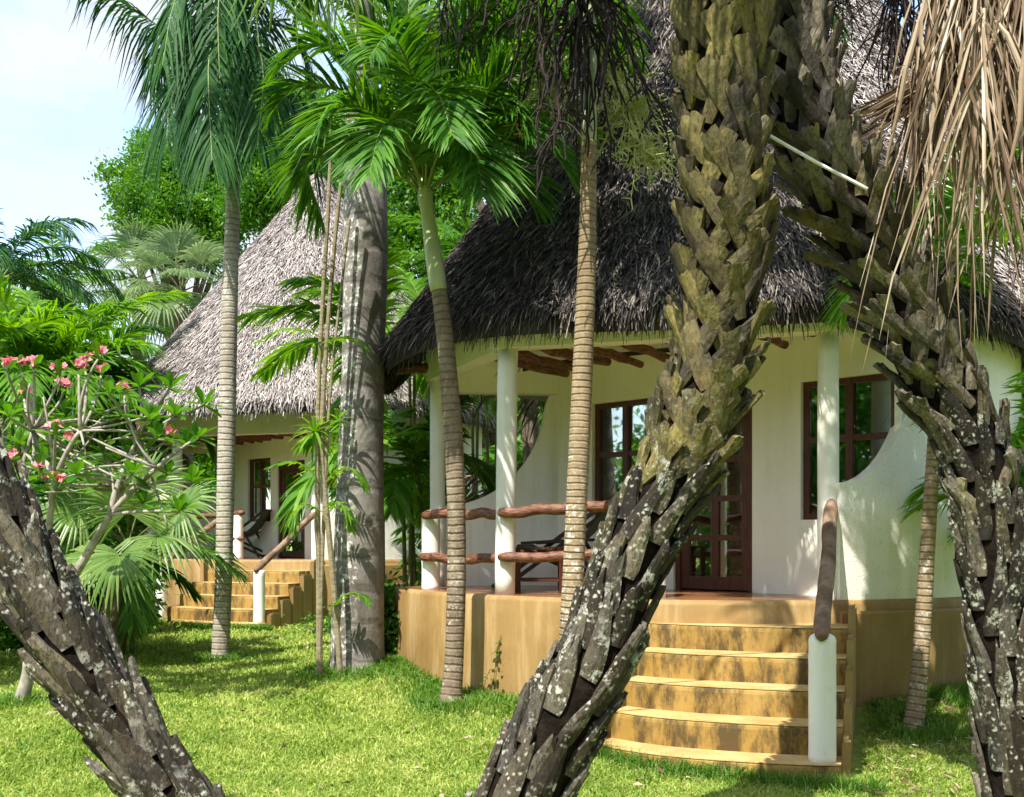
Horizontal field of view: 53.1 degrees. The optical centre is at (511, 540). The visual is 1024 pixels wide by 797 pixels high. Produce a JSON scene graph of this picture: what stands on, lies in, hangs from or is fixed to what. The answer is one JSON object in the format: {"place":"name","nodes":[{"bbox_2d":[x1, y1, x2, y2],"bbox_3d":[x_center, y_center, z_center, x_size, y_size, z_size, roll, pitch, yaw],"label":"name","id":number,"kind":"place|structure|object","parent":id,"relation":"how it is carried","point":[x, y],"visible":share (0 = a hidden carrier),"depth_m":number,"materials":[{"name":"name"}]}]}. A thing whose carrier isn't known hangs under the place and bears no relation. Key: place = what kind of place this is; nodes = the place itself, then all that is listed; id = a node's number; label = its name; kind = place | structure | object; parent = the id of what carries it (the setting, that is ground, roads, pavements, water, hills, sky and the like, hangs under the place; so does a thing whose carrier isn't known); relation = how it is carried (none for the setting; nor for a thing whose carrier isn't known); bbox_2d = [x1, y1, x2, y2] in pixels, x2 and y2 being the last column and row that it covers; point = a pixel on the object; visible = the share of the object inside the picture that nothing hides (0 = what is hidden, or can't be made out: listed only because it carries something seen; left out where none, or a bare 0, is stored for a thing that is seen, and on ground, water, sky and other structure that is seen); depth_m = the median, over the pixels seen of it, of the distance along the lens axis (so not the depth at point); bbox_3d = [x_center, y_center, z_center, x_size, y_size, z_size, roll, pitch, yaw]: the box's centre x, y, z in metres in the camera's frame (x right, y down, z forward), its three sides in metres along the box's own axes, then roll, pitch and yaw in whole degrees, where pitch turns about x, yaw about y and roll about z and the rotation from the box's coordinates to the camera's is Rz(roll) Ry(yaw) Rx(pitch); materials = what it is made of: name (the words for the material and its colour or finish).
{"place":"outdoors","nodes":[
{"label":"outdoors","id":0,"kind":"place"},
{"bbox_2d":[0,616,977,796],"bbox_3d":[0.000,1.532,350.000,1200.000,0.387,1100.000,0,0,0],"label":"lawn ground","id":1,"kind":"structure","parent":0,"point":[857,759],"depth_m":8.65,"materials":[{"name":"green plant"}]},
{"bbox_2d":[0,208,127,445],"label":"coconut palm","id":2,"kind":"object","parent":1,"relation":"on","point":[22,271],"visible":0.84,"depth_m":23.07,"materials":[{"name":"green plant"}]},
{"bbox_2d":[0,605,128,651],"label":"shrub","id":3,"kind":"object","parent":1,"relation":"on","point":[7,649],"visible":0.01,"depth_m":13.95,"materials":[{"name":"green plant"}]},
{"bbox_2d":[0,408,140,651],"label":"areca palm","id":4,"kind":"object","parent":1,"relation":"on","point":[37,481],"visible":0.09,"depth_m":12.31,"materials":[{"name":"green plant"}]},
{"bbox_2d":[44,458,101,521],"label":"areca palm","id":5,"kind":"object","parent":1,"relation":"on","point":[92,462],"depth_m":17.76,"materials":[{"name":"green plant"}]},
{"bbox_2d":[0,575,163,651],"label":"shrub","id":6,"kind":"object","parent":1,"relation":"on","point":[14,642],"visible":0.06,"depth_m":13.80,"materials":[{"name":"green plant"}]},
{"bbox_2d":[7,228,166,360],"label":"coconut palm","id":7,"kind":"object","parent":1,"relation":"on","point":[100,250],"visible":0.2,"depth_m":27.70,"materials":[{"name":"green plant"}]},
{"bbox_2d":[0,275,201,486],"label":"areca palm","id":8,"kind":"object","parent":1,"relation":"on","point":[27,326],"visible":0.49,"depth_m":18.89,"materials":[{"name":"green plant"}]},
{"bbox_2d":[0,319,216,515],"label":"areca palm","id":9,"kind":"object","parent":1,"relation":"on","point":[64,341],"visible":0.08,"depth_m":19.64,"materials":[{"name":"green plant"}]},
{"bbox_2d":[0,339,223,701],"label":"frangipani","id":10,"kind":"object","parent":1,"relation":"on","point":[54,475],"visible":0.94,"depth_m":9.28,"materials":[{"name":"green plant"}]},
{"bbox_2d":[14,410,211,545],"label":"areca palm","id":11,"kind":"object","parent":1,"relation":"on","point":[186,462],"visible":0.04,"depth_m":21.38,"materials":[{"name":"green plant"}]},
{"bbox_2d":[0,427,225,796],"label":"leaning palm","id":12,"kind":"object","parent":1,"relation":"on","point":[103,702],"visible":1,"depth_m":4.46,"materials":[{"name":"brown plant"}]},
{"bbox_2d":[38,446,227,640],"bbox_3d":[-4.502,0.026,11.690,2.682,2.326,1.755,0,0,37],"label":"fan palm","id":13,"kind":"object","parent":1,"relation":"on","point":[115,574],"visible":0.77,"depth_m":11.26,"materials":[{"name":"green plant"}]},
{"bbox_2d":[36,475,251,655],"bbox_3d":[-5.263,0.354,13.486,3.819,2.456,2.756,0,0,0],"label":"fan palm","id":14,"kind":"object","parent":1,"relation":"on","point":[133,619],"visible":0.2,"depth_m":12.97,"materials":[{"name":"green plant"}]},
{"bbox_2d":[105,526,182,636],"bbox_3d":[-6.846,0.679,16.086,3.201,2.220,2.530,0,0,-19],"label":"shrub","id":15,"kind":"object","parent":1,"relation":"on","point":[163,604],"visible":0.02,"depth_m":16.48,"materials":[{"name":"green plant"}]},
{"bbox_2d":[82,214,209,523],"bbox_3d":[-11.293,-4.140,31.033,4.089,11.158,4.172,0,0,0],"label":"silver fan palm","id":16,"kind":"object","parent":1,"relation":"on","point":[139,233],"visible":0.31,"depth_m":30.50,"materials":[{"name":"green plant"}]},
{"bbox_2d":[105,218,223,510],"bbox_3d":[-8.740,-3.476,27.025,4.061,9.849,4.093,0,0,0],"label":"silver fan palm","id":17,"kind":"object","parent":1,"relation":"on","point":[183,247],"visible":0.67,"depth_m":26.53,"materials":[{"name":"green plant"}]},
{"bbox_2d":[83,119,266,491],"bbox_3d":[-10.454,-6.203,32.649,6.840,15.458,4.690,0,0,0],"label":"leafy tree","id":18,"kind":"object","parent":1,"relation":"on","point":[121,192],"visible":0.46,"depth_m":31.52,"materials":[{"name":"green plant"}]},
{"bbox_2d":[67,0,343,658],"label":"slim palm","id":19,"kind":"object","parent":1,"relation":"on","point":[217,66],"visible":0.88,"depth_m":12.38,"materials":[{"name":"green plant"}]},
{"bbox_2d":[7,303,543,555],"bbox_3d":[-0.204,-3.274,44.376,88.953,12.848,22.295,0,0,0],"label":"wood","id":20,"kind":"object","parent":1,"relation":"on","point":[202,461],"visible":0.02,"depth_m":39.72,"materials":[{"name":"green plant"}]},
{"bbox_2d":[206,69,346,240],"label":"leafy tree","id":21,"kind":"object","parent":1,"relation":"on","point":[256,209],"visible":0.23,"depth_m":29.29,"materials":[{"name":"green plant"}]},
{"bbox_2d":[270,541,300,554],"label":"areca palm","id":22,"kind":"object","parent":1,"relation":"on","point":[292,544],"depth_m":20.38,"materials":[{"name":"green plant"}]},
{"bbox_2d":[283,606,330,634],"bbox_3d":[-3.067,1.344,16.406,1.221,0.640,0.714,0,0,0],"label":"shrub","id":23,"kind":"object","parent":1,"relation":"on","point":[328,628],"visible":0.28,"depth_m":16.35,"materials":[{"name":"green plant"}]},
{"bbox_2d":[103,174,521,627],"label":"thatched cottage","id":24,"kind":"structure","parent":1,"relation":"on","point":[268,416],"depth_m":19.46,"materials":[{"name":"beige paint"}]},
{"bbox_2d":[203,508,271,557],"bbox_3d":[-5.564,-0.154,20.967,1.356,0.998,0.698,0,0,9],"label":"deck chair","id":25,"kind":"object","parent":24,"relation":"on","point":[256,527],"visible":0.41,"depth_m":20.73,"materials":[{"name":"black fabric"}]},
{"bbox_2d":[250,458,269,521],"bbox_3d":[-5.190,-1.055,21.305,0.840,1.310,0.078,0,0,43],"label":"window","id":26,"kind":"structure","parent":24,"relation":"in","point":[259,478],"depth_m":21.38,"materials":[{"name":"brown glass"}]},
{"bbox_2d":[279,460,304,557],"bbox_3d":[-4.377,-0.627,20.513,0.930,1.945,0.143,0,0,43],"label":"door","id":27,"kind":"structure","parent":24,"relation":"in","point":[286,472],"depth_m":20.60,"materials":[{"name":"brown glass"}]},
{"bbox_2d":[327,472,336,499],"bbox_3d":[-3.305,-1.030,19.552,0.910,1.320,0.078,0,0,43],"label":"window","id":28,"kind":"structure","parent":24,"relation":"in","point":[330,487],"depth_m":19.73,"materials":[{"name":"glass"}]},
{"bbox_2d":[253,160,373,675],"bbox_3d":[-2.025,-1.273,10.625,1.246,5.442,0.697,0,0,0],"label":"cane plant","id":29,"kind":"object","parent":1,"relation":"on","point":[320,445],"visible":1,"depth_m":10.63,"materials":[{"name":"green plant"}]},
{"bbox_2d":[280,0,387,673],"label":"royal palm","id":30,"kind":"object","parent":1,"relation":"on","point":[359,561],"visible":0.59,"depth_m":11.01,"materials":[{"name":"grey plant"}]},
{"bbox_2d":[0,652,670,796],"bbox_3d":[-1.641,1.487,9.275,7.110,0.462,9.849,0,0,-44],"label":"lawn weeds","id":31,"kind":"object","parent":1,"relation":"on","point":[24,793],"visible":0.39,"depth_m":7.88,"materials":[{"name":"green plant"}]},
{"bbox_2d":[328,570,417,655],"bbox_3d":[-1.382,0.987,11.667,1.352,1.334,1.250,0,0,0],"label":"shrub","id":32,"kind":"object","parent":1,"relation":"on","point":[390,628],"visible":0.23,"depth_m":11.37,"materials":[{"name":"green plant"}]},
{"bbox_2d":[272,396,495,582],"bbox_3d":[-1.541,-0.122,12.680,3.147,3.245,2.484,0,0,-28],"label":"areca palm","id":33,"kind":"object","parent":1,"relation":"on","point":[404,479],"visible":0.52,"depth_m":12.49,"materials":[{"name":"green plant"}]},
{"bbox_2d":[384,582,394,598],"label":"areca palm","id":34,"kind":"object","parent":1,"relation":"on","point":[390,584],"visible":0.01,"depth_m":12.23,"materials":[{"name":"green plant"}]},
{"bbox_2d":[237,231,545,588],"bbox_3d":[-1.662,-1.560,16.285,4.888,6.300,5.015,0,0,31],"label":"areca palm","id":35,"kind":"object","parent":1,"relation":"on","point":[293,352],"visible":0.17,"depth_m":15.79,"materials":[{"name":"green plant"}]},
{"bbox_2d":[387,538,421,584],"bbox_3d":[-0.131,0.645,13.998,3.363,2.326,2.406,0,0,25],"label":"shrub","id":36,"kind":"object","parent":1,"relation":"on","point":[419,565],"depth_m":14.28,"materials":[{"name":"green plant"}]},
{"bbox_2d":[333,109,520,282],"bbox_3d":[-1.873,-5.039,25.042,6.102,13.134,4.152,0,0,23],"label":"leafy tree","id":37,"kind":"object","parent":1,"relation":"on","point":[402,196],"visible":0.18,"depth_m":24.20,"materials":[{"name":"green plant"}]},
{"bbox_2d":[252,0,609,705],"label":"christmas palm","id":38,"kind":"object","parent":1,"relation":"on","point":[424,130],"visible":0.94,"depth_m":9.23,"materials":[{"name":"green plant"}]},
{"bbox_2d":[390,473,481,571],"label":"areca palm","id":39,"kind":"object","parent":1,"relation":"on","point":[398,531],"visible":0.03,"depth_m":14.90,"materials":[{"name":"green plant"}]},
{"bbox_2d":[386,212,496,496],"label":"areca palm","id":40,"kind":"object","parent":1,"relation":"on","point":[448,236],"visible":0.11,"depth_m":18.35,"materials":[{"name":"green plant"}]},
{"bbox_2d":[333,0,603,463],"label":"leafy tree","id":41,"kind":"object","parent":1,"relation":"on","point":[528,444],"visible":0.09,"depth_m":19.60,"materials":[{"name":"green plant"}]},
{"bbox_2d":[0,609,972,796],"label":"long grass","id":42,"kind":"structure","parent":1,"relation":"on","point":[393,662],"depth_m":8.91,"materials":[{"name":"green plant"}]},
{"bbox_2d":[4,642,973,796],"bbox_3d":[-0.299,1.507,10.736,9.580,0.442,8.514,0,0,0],"label":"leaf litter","id":43,"kind":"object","parent":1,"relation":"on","point":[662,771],"visible":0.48,"depth_m":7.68,"materials":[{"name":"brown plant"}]},
{"bbox_2d":[480,635,504,692],"bbox_3d":[-0.046,1.211,9.651,0.524,0.652,0.150,0,0,0],"label":"weed","id":44,"kind":"object","parent":1,"relation":"on","point":[497,653],"visible":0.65,"depth_m":9.65,"materials":[{"name":"green plant"}]},
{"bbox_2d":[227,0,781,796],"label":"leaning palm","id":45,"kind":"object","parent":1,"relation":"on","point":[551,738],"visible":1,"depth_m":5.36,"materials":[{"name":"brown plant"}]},
{"bbox_2d":[770,135,867,189],"bbox_3d":[1.705,-2.134,5.750,0.574,0.354,0.018,0,0,6],"label":"white rod","id":46,"kind":"object","parent":45,"relation":"attached to","point":[809,158],"visible":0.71,"depth_m":5.74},
{"bbox_2d":[415,0,856,640],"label":"tall palm","id":47,"kind":"object","parent":1,"relation":"on","point":[597,30],"visible":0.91,"depth_m":8.70,"materials":[{"name":"beige plant"}]},
{"bbox_2d":[372,0,1023,783],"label":"thatched cottage","id":48,"kind":"structure","parent":1,"relation":"on","point":[780,628],"depth_m":9.59,"materials":[{"name":"beige paint"}]},
{"bbox_2d":[515,547,563,591],"bbox_3d":[0.280,0.288,10.420,0.540,0.450,0.440,0,0,0],"label":"side table","id":49,"kind":"object","parent":48,"relation":"on","point":[518,579],"visible":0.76,"depth_m":10.22,"materials":[{"name":"brown wood"}]},
{"bbox_2d":[491,494,613,588],"bbox_3d":[0.509,0.016,11.012,1.356,0.998,0.698,0,0,16],"label":"deck chair","id":50,"kind":"object","parent":48,"relation":"on","point":[592,525],"visible":0.33,"depth_m":10.82,"materials":[{"name":"black fabric"}]},
{"bbox_2d":[595,398,647,516],"bbox_3d":[1.270,-0.885,11.306,0.840,1.310,0.078,0,0,43],"label":"window","id":51,"kind":"structure","parent":48,"relation":"in","point":[626,453],"depth_m":11.37,"materials":[{"name":"brown wood"}]},
{"bbox_2d":[675,408,751,591],"bbox_3d":[2.098,-0.458,10.529,0.930,1.945,0.100,0,0,43],"label":"door","id":52,"kind":"structure","parent":48,"relation":"in","point":[684,579],"depth_m":10.40,"materials":[{"name":"brown wood"}]},
{"bbox_2d":[803,374,893,519],"bbox_3d":[3.155,-0.860,9.552,0.910,1.320,0.078,0,0,43],"label":"window","id":53,"kind":"structure","parent":48,"relation":"in","point":[850,437],"depth_m":9.54,"materials":[{"name":"brown wood"}]},
{"bbox_2d":[618,0,1023,796],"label":"leaning palm","id":54,"kind":"object","parent":1,"relation":"on","point":[898,290],"visible":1,"depth_m":5.93,"materials":[{"name":"brown plant"}]},
{"bbox_2d":[882,407,890,424],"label":"areca palm","id":55,"kind":"object","parent":1,"relation":"on","point":[888,416],"visible":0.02,"depth_m":13.10,"materials":[{"name":"green plant"}]},
{"bbox_2d":[798,135,1023,732],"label":"palm","id":56,"kind":"object","parent":1,"relation":"on","point":[915,710],"visible":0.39,"depth_m":8.33,"materials":[{"name":"beige plant"}]},
{"bbox_2d":[897,371,1023,546],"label":"areca palm","id":57,"kind":"object","parent":1,"relation":"on","point":[1017,440],"visible":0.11,"depth_m":7.91,"materials":[{"name":"green plant"}]},
{"bbox_2d":[956,95,1023,178],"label":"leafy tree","id":58,"kind":"object","parent":1,"relation":"on","point":[1017,152],"depth_m":18.40,"materials":[{"name":"green plant"}]},
{"bbox_2d":[1015,393,1023,432],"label":"areca palm","id":59,"kind":"object","parent":1,"relation":"on","point":[1020,419],"visible":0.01,"depth_m":10.45,"materials":[{"name":"green plant"}]},
{"bbox_2d":[0,0,1018,530],"label":"sky","id":60,"kind":"structure","parent":0,"point":[61,101],"materials":[{"name":"white"}]},
{"bbox_2d":[445,463,606,502],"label":"dry palm","id":61,"kind":"object","parent":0,"point":[471,480],"visible":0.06,"depth_m":14.44,"materials":[{"name":"green plant"}]}
]}

